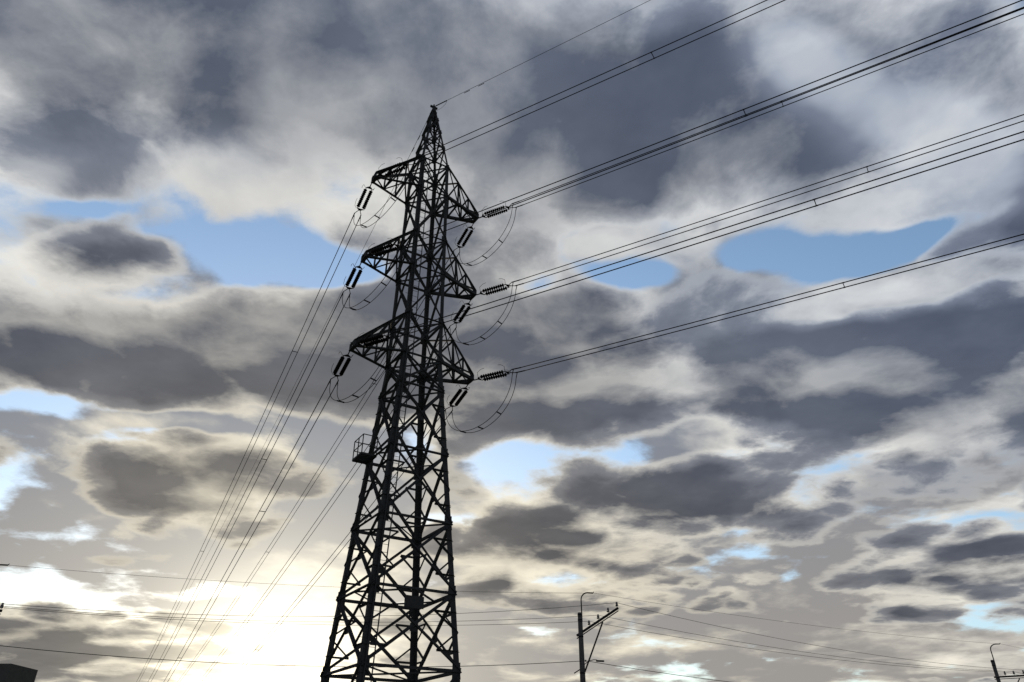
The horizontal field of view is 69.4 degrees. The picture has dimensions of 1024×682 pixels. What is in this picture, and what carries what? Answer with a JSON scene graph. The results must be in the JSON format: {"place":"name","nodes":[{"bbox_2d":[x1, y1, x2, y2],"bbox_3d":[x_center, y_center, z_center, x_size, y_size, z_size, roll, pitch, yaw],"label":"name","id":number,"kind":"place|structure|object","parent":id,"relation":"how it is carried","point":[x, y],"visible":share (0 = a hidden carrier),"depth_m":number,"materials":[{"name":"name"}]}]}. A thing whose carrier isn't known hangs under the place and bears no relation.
{"place":"outdoors","nodes":[
{"label":"outdoors","id":0,"kind":"place"},
{"bbox_2d":[0,664,37,681],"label":"building","id":1,"kind":"structure","parent":0,"point":[12,673],"depth_m":61.19,"materials":[{"name":"black glass"}]},
{"bbox_2d":[0,0,1023,681],"label":"sky","id":2,"kind":"structure","parent":0,"point":[181,181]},
{"label":"ground","id":3,"kind":"structure","parent":0,"visible":0},
{"bbox_2d":[0,564,8,614],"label":"utility pole","id":4,"kind":"object","parent":3,"relation":"on","point":[1,605],"visible":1,"depth_m":37.94,"materials":[{"name":"concrete"}]},
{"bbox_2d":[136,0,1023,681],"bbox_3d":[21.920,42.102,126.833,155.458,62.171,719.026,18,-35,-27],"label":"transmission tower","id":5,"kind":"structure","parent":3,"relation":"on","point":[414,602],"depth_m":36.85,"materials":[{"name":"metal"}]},
{"bbox_2d":[574,592,618,681],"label":"utility pole","id":6,"kind":"object","parent":3,"relation":"on","point":[582,660],"visible":1,"depth_m":43.96,"materials":[{"name":"concrete"}]},
{"bbox_2d":[0,565,1022,681],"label":"power line","id":7,"kind":"object","parent":6,"relation":"attached to","point":[448,625],"visible":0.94,"depth_m":42.29,"materials":[{"name":"black metal"}]},
{"bbox_2d":[990,643,1023,681],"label":"utility pole","id":8,"kind":"object","parent":3,"relation":"on","point":[997,677],"visible":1,"depth_m":60.84,"materials":[{"name":"concrete"}]}
]}

